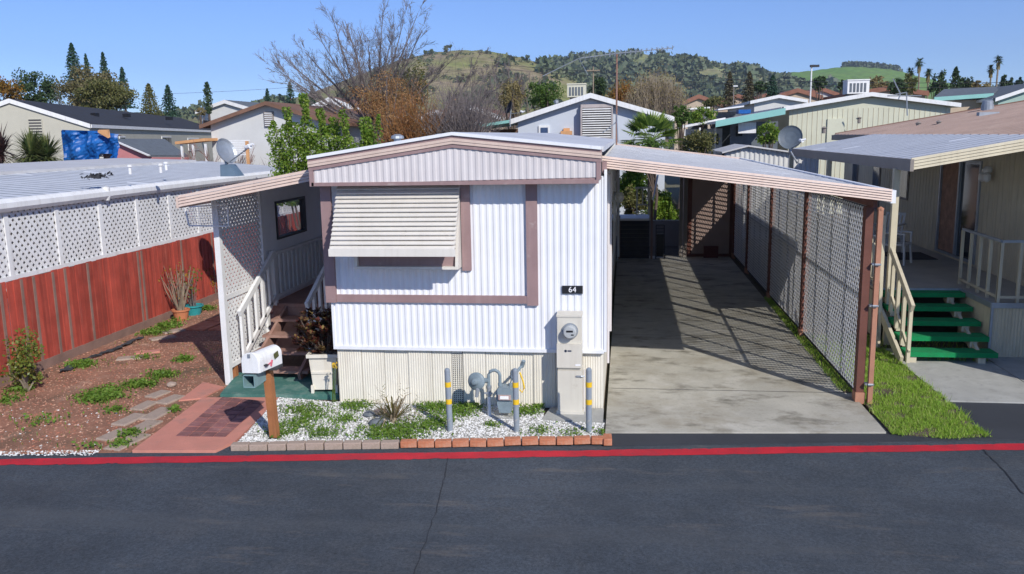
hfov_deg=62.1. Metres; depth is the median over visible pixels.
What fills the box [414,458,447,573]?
road crack
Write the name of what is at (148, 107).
pine tree
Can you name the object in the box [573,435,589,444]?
brick
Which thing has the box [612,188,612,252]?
side window
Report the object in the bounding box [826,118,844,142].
door
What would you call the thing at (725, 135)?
grey carport
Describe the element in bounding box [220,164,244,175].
roof box
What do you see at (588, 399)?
bollard
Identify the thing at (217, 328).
paver
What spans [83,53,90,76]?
conifer tree
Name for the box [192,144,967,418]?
ground
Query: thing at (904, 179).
window
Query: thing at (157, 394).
paver
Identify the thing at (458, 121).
twig thicket
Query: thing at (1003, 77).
evergreen tree
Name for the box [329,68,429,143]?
orange willow
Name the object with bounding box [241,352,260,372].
door
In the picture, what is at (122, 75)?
conifer tree
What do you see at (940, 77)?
evergreen tree
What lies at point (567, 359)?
panel door
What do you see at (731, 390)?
driveway joint
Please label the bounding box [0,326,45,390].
jade shrub
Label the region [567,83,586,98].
evaporative cooler
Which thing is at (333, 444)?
edging block
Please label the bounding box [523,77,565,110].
green tree
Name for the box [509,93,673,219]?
pale blue house
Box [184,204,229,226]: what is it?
wire panel
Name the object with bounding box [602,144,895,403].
carport
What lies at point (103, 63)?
conifer tree
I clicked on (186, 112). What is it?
hillside woodland
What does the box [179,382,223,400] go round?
patio corner
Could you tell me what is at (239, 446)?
edging block
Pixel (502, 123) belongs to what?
lean to
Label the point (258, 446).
edging block
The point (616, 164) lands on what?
side door
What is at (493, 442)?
brick
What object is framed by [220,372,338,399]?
entry pad
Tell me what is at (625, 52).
tv antenna
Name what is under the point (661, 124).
fan palm
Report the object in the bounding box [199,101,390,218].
white gable house
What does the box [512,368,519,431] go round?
bollard
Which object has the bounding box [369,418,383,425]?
rock
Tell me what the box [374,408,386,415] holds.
rock
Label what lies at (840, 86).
evergreen tree
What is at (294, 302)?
porch deck
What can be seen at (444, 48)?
hilltop oak
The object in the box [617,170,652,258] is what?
steps
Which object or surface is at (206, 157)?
bare shrub
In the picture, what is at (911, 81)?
evergreen tree
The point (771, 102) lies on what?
white panel house
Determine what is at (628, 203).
garden shrub
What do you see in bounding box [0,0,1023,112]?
sky
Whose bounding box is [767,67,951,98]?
hills
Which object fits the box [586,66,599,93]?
utility pole
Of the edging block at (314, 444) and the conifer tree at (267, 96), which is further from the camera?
the conifer tree at (267, 96)
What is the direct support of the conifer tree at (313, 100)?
on the ground at (672, 184)
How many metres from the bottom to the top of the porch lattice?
2.860 m
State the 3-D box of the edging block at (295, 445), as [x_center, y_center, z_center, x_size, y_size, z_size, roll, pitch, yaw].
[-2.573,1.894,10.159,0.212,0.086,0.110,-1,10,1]
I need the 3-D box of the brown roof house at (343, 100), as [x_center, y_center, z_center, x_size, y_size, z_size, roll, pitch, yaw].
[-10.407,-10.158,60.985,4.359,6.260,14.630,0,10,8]
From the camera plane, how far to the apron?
10.28 m
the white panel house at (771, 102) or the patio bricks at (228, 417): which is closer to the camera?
the patio bricks at (228, 417)
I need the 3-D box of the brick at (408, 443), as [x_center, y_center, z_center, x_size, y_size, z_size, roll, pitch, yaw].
[-1.232,1.868,10.156,0.195,0.080,0.100,-2,11,2]
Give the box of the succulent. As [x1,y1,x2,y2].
[291,306,336,353]
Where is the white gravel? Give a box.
[238,397,604,441]
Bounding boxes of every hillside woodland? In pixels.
[120,52,668,138]
[538,48,839,100]
[825,74,1000,86]
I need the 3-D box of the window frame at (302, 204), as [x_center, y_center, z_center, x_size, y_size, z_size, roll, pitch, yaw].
[-3.963,-1.245,15.130,0.100,0.650,1.360,0,10,8]
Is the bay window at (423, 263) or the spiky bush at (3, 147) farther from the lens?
the spiky bush at (3, 147)
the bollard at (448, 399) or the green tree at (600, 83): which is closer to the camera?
the bollard at (448, 399)
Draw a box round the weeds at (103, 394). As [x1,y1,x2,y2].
[0,304,216,450]
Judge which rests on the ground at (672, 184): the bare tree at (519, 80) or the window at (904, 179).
the bare tree at (519, 80)
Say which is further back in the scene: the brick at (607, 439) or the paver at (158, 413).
the paver at (158, 413)
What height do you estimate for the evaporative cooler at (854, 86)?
1.119 m
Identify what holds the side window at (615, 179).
in the mobile home at (498, 250)
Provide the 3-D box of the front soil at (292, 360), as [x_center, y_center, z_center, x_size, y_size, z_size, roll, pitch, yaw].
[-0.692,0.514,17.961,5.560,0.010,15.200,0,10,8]
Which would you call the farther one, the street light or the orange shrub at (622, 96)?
the street light
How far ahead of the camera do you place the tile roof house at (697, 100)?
101.67 m
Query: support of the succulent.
on the planter box at (321, 368)
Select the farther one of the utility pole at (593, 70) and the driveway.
the utility pole at (593, 70)
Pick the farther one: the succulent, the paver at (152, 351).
the paver at (152, 351)
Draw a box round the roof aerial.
[887,78,921,115]
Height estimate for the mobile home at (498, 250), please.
3.702 m
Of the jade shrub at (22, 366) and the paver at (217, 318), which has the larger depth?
the paver at (217, 318)
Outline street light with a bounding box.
[809,65,818,101]
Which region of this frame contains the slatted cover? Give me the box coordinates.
[221,140,253,216]
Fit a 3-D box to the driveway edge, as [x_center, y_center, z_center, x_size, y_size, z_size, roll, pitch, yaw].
[5.612,0.260,18.700,0.120,0.040,14.020,0,10,8]
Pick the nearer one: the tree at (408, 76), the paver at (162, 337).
the paver at (162, 337)
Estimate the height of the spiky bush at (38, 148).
4.348 m
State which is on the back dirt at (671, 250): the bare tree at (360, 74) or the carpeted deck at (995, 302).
the bare tree at (360, 74)
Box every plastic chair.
[873,212,905,252]
[885,227,912,265]
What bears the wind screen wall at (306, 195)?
attached to the porch deck at (294, 302)
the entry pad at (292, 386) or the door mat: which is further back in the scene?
the door mat
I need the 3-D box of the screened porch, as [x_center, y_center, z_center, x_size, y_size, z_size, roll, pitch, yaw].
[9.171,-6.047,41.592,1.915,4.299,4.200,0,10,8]
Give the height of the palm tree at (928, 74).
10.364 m
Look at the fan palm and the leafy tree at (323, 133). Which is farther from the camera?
the fan palm
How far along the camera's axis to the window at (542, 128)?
34.40 m
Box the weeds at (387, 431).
[256,398,604,440]
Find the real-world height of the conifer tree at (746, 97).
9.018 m
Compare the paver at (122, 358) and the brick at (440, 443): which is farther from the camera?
the paver at (122, 358)
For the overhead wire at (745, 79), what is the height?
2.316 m
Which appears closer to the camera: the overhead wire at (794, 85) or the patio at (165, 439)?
the patio at (165, 439)
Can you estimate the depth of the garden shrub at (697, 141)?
29.22 m
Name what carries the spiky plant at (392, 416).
on the white gravel
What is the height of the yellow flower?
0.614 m
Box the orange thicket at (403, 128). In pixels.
[366,73,455,142]
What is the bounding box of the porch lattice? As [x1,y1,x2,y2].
[211,191,270,384]
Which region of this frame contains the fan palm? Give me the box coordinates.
[619,109,681,213]
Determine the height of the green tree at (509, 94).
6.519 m
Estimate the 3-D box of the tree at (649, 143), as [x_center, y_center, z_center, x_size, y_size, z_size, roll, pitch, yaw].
[4.934,-3.400,29.371,1.314,3.527,1.023,0,10,8]
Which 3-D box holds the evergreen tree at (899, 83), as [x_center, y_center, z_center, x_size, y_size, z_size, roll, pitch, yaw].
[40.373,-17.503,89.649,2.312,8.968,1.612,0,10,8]
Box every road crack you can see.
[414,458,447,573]
[984,450,1023,493]
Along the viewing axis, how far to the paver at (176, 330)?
16.48 m
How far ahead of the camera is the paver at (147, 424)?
11.03 m
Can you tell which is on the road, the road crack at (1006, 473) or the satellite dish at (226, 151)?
the road crack at (1006, 473)
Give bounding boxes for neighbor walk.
[886,348,1023,403]
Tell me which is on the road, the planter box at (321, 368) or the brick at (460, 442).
the brick at (460, 442)
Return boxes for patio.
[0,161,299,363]
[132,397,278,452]
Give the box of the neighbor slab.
[986,357,1023,381]
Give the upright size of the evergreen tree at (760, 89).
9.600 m
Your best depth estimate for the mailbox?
10.22 m
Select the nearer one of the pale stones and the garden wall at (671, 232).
the pale stones
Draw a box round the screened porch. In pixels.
[683,117,725,156]
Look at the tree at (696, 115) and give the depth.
39.29 m
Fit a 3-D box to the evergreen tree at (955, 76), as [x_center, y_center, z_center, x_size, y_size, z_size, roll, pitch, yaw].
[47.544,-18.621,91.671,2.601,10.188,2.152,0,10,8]
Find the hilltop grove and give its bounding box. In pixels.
[841,60,902,71]
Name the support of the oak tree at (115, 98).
on the ground at (672, 184)
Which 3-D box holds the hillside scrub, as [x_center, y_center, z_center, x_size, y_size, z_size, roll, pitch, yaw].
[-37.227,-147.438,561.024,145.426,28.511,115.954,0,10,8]
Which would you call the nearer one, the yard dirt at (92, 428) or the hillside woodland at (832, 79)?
the yard dirt at (92, 428)
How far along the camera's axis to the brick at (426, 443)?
10.10 m
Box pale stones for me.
[0,408,119,455]
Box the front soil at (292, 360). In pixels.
[217,260,615,415]
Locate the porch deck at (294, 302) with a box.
[269,236,332,347]
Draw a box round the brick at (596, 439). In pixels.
[591,435,604,443]
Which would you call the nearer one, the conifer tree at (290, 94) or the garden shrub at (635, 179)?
the garden shrub at (635, 179)
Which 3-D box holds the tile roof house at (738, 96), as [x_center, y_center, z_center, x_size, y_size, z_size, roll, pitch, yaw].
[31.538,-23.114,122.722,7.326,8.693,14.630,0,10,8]
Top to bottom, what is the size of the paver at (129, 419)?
0.050 m
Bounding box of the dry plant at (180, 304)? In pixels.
[158,261,197,310]
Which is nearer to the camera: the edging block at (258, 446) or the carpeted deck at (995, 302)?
the edging block at (258, 446)
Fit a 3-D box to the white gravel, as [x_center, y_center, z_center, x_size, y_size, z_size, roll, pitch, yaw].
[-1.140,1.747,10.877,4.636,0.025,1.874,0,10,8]
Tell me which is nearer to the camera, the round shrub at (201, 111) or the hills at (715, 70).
the round shrub at (201, 111)
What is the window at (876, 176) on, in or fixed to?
in the tan mobile home at (941, 206)
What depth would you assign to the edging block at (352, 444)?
10.10 m
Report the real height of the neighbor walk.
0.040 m
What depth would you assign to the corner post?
11.17 m
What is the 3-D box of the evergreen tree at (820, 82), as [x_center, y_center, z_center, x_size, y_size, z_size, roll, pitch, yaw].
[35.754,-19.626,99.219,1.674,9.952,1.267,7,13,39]
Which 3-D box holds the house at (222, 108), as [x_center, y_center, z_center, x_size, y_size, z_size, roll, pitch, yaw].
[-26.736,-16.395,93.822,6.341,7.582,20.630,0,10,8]
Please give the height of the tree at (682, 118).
4.830 m
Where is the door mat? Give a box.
[885,252,937,259]
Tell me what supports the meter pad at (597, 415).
on the front soil at (292, 360)
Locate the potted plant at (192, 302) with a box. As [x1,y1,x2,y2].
[172,266,202,305]
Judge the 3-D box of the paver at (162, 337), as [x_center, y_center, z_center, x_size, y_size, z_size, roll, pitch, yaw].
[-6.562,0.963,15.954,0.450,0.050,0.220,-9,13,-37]
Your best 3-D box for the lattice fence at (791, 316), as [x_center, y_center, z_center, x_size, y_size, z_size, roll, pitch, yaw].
[5.581,-0.970,17.960,0.046,2.570,13.540,0,10,8]
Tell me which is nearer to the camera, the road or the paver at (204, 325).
the road
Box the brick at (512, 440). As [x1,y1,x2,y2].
[504,436,520,445]
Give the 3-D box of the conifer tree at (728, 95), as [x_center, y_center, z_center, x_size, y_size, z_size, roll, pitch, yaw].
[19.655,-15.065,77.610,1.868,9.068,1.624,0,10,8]
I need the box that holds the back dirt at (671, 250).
[191,204,840,257]
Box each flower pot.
[171,307,189,320]
[185,303,203,315]
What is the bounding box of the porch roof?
[175,170,308,207]
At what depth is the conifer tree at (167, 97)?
84.05 m
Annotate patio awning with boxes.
[786,134,1023,344]
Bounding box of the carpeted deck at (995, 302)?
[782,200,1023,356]
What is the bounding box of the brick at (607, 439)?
[603,433,611,445]
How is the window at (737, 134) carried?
in the teal carport at (743, 131)
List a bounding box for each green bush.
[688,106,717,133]
[701,96,727,128]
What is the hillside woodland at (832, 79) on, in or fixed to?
on the hills at (847, 73)
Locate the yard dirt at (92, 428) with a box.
[0,283,313,453]
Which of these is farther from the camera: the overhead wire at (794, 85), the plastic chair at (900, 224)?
the overhead wire at (794, 85)
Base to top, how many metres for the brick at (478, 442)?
0.080 m
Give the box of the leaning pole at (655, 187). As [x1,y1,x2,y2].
[652,169,658,201]
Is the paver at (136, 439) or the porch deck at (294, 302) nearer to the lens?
the paver at (136, 439)
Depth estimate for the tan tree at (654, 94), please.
44.47 m
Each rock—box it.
[167,381,176,386]
[363,410,375,417]
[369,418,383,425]
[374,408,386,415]
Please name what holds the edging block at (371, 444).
on the road
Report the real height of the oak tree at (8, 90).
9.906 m
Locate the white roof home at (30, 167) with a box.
[0,158,195,277]
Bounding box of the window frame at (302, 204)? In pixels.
[274,196,306,239]
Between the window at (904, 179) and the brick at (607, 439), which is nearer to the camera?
the brick at (607, 439)
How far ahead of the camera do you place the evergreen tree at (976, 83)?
92.40 m
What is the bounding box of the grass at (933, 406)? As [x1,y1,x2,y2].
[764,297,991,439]
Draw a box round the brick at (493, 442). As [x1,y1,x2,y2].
[487,438,503,446]
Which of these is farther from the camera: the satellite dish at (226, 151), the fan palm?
the fan palm
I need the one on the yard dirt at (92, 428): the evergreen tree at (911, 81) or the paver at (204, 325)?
the paver at (204, 325)
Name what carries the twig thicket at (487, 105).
on the ground at (672, 184)
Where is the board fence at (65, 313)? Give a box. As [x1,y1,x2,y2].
[0,212,300,386]
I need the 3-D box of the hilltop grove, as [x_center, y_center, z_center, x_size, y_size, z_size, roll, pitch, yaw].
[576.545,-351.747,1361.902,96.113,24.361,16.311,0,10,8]
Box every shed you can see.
[117,139,191,217]
[679,172,741,256]
[713,144,818,238]
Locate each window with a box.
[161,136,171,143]
[187,138,199,150]
[354,193,461,269]
[539,125,549,132]
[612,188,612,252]
[614,179,615,220]
[688,134,718,144]
[736,126,741,135]
[852,164,858,181]
[872,167,880,211]
[899,170,909,200]
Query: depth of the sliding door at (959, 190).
17.86 m
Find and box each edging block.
[230,442,250,450]
[249,442,268,450]
[268,441,287,450]
[287,441,305,449]
[305,440,324,449]
[324,440,343,449]
[343,440,361,449]
[362,440,380,448]
[381,440,399,448]
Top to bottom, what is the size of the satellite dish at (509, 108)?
1.009 m
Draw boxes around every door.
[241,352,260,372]
[557,343,582,367]
[616,164,617,235]
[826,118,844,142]
[934,160,982,264]
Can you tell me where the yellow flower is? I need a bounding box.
[331,362,337,402]
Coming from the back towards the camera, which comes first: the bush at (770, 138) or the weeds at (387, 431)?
the bush at (770, 138)
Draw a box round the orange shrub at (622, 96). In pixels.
[605,75,635,102]
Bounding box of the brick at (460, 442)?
[452,438,468,446]
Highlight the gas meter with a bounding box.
[468,360,525,419]
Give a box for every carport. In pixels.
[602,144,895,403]
[688,105,750,156]
[695,108,785,148]
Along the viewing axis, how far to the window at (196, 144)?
69.56 m
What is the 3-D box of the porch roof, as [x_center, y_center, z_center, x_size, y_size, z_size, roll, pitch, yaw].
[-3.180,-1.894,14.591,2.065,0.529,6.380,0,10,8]
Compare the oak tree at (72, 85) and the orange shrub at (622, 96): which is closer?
the orange shrub at (622, 96)
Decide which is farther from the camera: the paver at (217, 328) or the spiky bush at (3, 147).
the spiky bush at (3, 147)
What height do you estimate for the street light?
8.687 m
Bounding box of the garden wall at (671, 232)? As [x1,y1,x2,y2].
[616,220,678,245]
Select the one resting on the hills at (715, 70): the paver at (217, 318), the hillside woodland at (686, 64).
the hillside woodland at (686, 64)
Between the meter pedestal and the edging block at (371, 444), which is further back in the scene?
the meter pedestal
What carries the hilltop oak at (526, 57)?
on the ground at (672, 184)
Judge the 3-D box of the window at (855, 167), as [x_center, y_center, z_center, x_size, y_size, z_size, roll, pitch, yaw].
[10.413,-3.534,25.787,0.036,1.050,0.600,0,10,8]
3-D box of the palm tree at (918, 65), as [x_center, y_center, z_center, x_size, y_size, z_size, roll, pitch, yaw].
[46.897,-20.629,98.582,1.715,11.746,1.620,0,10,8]
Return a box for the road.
[0,415,1023,573]
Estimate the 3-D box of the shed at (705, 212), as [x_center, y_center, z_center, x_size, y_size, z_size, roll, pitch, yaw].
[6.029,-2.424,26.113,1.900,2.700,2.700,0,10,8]
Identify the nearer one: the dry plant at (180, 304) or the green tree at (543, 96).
the dry plant at (180, 304)
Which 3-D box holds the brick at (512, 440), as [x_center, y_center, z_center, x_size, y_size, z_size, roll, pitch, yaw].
[0.007,1.837,10.143,0.195,0.080,0.100,-2,11,1]
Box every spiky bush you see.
[0,124,22,163]
[6,125,69,162]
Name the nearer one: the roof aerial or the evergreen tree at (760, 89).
the roof aerial
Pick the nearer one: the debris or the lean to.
the debris
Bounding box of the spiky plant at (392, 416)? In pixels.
[365,383,428,425]
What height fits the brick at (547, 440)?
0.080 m
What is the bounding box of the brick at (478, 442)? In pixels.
[470,438,486,446]
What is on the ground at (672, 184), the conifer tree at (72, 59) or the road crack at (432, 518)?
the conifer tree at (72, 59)
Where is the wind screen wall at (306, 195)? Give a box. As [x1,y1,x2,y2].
[262,182,321,299]
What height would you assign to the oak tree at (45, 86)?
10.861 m
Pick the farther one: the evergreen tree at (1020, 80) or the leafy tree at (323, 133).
the evergreen tree at (1020, 80)
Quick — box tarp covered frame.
[61,130,120,160]
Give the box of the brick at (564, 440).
[556,436,572,444]
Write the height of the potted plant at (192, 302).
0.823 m
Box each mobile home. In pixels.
[306,132,623,407]
[822,100,1023,302]
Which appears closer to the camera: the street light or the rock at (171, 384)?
the rock at (171, 384)
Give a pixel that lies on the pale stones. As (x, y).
(65, 454)
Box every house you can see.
[0,99,212,162]
[195,100,258,123]
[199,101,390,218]
[313,97,410,118]
[456,108,517,131]
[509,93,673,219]
[669,94,723,149]
[722,94,742,111]
[725,95,807,111]
[741,92,960,213]
[778,88,822,102]
[807,88,839,96]
[820,86,929,100]
[934,86,1000,112]
[958,84,1023,104]
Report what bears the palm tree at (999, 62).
on the ground at (672, 184)
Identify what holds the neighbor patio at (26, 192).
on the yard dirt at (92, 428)
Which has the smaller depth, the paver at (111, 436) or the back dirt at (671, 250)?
the paver at (111, 436)
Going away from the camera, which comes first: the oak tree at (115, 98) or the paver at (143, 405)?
the paver at (143, 405)
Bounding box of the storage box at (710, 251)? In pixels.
[703,246,717,257]
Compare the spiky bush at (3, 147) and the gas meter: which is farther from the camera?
the spiky bush at (3, 147)
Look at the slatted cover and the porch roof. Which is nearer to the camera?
the porch roof
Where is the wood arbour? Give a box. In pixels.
[175,138,217,222]
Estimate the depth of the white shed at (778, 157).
28.75 m
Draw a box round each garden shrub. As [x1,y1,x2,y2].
[620,165,647,208]
[620,184,647,213]
[638,184,678,219]
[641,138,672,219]
[675,129,719,154]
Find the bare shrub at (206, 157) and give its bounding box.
[178,140,254,220]
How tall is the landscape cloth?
0.049 m
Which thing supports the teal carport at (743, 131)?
on the back dirt at (671, 250)
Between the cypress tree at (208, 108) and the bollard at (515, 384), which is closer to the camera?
the bollard at (515, 384)
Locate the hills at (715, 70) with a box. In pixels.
[565,54,767,96]
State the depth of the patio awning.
15.10 m
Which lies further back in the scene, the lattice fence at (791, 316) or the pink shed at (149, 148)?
the pink shed at (149, 148)
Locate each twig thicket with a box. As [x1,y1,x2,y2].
[401,56,506,135]
[423,46,537,131]
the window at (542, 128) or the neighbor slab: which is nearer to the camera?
the neighbor slab
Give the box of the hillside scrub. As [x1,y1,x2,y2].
[367,49,567,79]
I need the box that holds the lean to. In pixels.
[479,120,517,132]
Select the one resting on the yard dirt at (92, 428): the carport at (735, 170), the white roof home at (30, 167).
the white roof home at (30, 167)
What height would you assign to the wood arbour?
3.745 m
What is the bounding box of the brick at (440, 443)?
[435,438,451,447]
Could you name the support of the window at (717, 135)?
in the screened porch
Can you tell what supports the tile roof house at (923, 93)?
on the ground at (672, 184)
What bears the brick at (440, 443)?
on the road
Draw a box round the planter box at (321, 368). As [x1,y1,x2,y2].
[306,351,338,392]
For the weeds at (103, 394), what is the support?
on the yard dirt at (92, 428)
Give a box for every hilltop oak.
[442,45,451,52]
[521,54,529,60]
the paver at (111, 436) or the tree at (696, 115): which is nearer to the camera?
the paver at (111, 436)
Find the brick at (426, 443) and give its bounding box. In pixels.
[417,439,434,447]
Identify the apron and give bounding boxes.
[609,402,1023,445]
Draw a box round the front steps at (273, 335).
[237,251,330,379]
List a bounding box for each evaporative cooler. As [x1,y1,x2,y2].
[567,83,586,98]
[843,79,869,95]
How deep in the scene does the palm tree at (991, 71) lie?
93.10 m
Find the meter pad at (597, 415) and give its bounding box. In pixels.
[542,407,603,422]
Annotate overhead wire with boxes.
[169,65,502,93]
[507,65,1019,82]
[518,70,976,87]
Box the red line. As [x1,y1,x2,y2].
[0,443,1023,464]
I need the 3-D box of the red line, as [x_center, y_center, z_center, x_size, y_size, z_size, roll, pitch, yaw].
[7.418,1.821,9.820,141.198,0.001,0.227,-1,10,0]
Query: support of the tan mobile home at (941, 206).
on the neighbor slab
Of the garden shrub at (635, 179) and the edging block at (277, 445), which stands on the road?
the edging block at (277, 445)
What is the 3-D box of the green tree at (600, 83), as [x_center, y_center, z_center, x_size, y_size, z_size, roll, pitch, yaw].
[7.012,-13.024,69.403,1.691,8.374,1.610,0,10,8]
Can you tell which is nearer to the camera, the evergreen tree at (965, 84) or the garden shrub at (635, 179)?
the garden shrub at (635, 179)
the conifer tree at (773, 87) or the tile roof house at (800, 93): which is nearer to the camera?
the conifer tree at (773, 87)
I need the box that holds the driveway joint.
[627,388,838,392]
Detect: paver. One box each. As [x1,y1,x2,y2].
[96,428,126,441]
[103,433,150,450]
[111,413,146,426]
[116,355,142,360]
[130,400,156,410]
[132,420,162,432]
[134,349,159,354]
[139,407,171,419]
[144,390,171,398]
[148,334,175,340]
[155,394,185,404]
[163,328,185,333]
[185,321,220,330]
[207,313,237,320]
[208,321,239,330]
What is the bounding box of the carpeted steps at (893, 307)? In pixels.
[871,215,997,363]
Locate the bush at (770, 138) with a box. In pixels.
[755,119,779,148]
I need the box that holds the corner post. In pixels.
[864,206,883,403]
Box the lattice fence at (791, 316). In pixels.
[734,179,864,388]
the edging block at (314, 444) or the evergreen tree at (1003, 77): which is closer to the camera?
the edging block at (314, 444)
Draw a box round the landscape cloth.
[59,336,143,372]
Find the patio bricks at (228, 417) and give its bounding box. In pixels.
[176,397,264,436]
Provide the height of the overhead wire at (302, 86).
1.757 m
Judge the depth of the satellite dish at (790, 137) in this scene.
21.11 m
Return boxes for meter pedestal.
[556,311,584,414]
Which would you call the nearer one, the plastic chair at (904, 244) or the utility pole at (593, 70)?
the plastic chair at (904, 244)
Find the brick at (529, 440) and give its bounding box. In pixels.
[522,436,537,444]
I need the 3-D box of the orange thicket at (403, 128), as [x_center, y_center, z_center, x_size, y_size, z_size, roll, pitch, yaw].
[-3.420,-4.772,31.090,3.915,5.913,4.056,0,10,8]
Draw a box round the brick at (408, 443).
[400,439,417,447]
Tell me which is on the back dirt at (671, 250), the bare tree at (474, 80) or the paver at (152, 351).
the bare tree at (474, 80)
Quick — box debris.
[80,171,113,179]
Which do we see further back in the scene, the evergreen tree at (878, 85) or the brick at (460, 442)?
the evergreen tree at (878, 85)
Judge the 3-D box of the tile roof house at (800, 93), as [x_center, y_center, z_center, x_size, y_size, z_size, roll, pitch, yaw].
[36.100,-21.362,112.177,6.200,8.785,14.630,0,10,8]
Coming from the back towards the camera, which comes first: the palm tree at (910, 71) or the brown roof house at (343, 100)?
the palm tree at (910, 71)
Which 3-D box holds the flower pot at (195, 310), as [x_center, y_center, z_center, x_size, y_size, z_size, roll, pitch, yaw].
[-6.776,0.488,18.080,0.425,0.220,0.432,0,10,8]
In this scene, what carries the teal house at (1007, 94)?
on the ground at (672, 184)
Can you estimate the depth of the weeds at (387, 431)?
10.91 m
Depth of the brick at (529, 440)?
10.09 m
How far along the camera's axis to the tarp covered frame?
34.01 m
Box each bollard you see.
[444,368,452,431]
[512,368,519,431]
[586,367,591,432]
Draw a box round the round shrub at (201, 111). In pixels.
[194,107,205,124]
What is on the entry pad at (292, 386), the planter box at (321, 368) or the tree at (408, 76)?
the planter box at (321, 368)
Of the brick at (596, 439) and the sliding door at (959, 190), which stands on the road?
the brick at (596, 439)
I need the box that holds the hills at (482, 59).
[168,50,668,141]
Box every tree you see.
[0,76,26,100]
[11,67,64,103]
[51,63,128,107]
[63,42,79,83]
[72,76,139,110]
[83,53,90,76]
[98,51,109,75]
[118,67,138,111]
[138,83,164,115]
[160,84,181,116]
[202,81,212,120]
[256,0,463,135]
[264,88,270,101]
[265,93,384,229]
[285,81,296,103]
[309,87,316,104]
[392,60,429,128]
[434,46,507,113]
[477,52,553,128]
[498,77,525,128]
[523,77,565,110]
[588,75,607,96]
[620,63,691,123]
[671,105,691,216]
[717,71,736,108]
[739,71,757,102]
[752,81,767,98]
[763,75,779,97]
[812,75,827,100]
[837,79,843,93]
[869,75,889,88]
[886,78,908,94]
[902,73,918,96]
[905,66,914,77]
[914,57,922,89]
[923,68,933,98]
[927,68,948,99]
[949,66,962,88]
[959,76,973,86]
[966,80,991,86]
[987,64,996,85]
[992,56,1003,86]
[1000,74,1013,85]
[1014,76,1023,84]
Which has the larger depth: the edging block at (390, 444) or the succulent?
the succulent
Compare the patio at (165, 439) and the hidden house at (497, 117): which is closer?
the patio at (165, 439)
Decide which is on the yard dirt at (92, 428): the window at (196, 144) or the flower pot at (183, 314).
the flower pot at (183, 314)
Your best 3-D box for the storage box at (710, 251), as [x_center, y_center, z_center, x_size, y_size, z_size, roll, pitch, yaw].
[5.817,-1.035,24.891,0.420,0.340,0.190,0,10,8]
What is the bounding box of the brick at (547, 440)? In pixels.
[539,436,555,444]
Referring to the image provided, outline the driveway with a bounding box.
[605,256,885,433]
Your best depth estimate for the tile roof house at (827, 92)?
108.75 m
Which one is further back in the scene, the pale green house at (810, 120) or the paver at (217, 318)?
the pale green house at (810, 120)
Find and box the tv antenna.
[543,45,673,144]
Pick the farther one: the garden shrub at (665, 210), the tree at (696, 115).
the tree at (696, 115)
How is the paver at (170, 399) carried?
on the yard dirt at (92, 428)
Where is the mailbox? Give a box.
[241,344,282,438]
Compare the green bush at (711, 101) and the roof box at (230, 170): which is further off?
the green bush at (711, 101)
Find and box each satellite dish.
[216,138,253,164]
[506,101,524,126]
[778,125,805,163]
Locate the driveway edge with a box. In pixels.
[730,257,851,392]
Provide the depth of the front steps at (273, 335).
13.51 m
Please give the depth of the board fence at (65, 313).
15.44 m
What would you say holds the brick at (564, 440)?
on the road
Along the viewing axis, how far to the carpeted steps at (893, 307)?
13.75 m

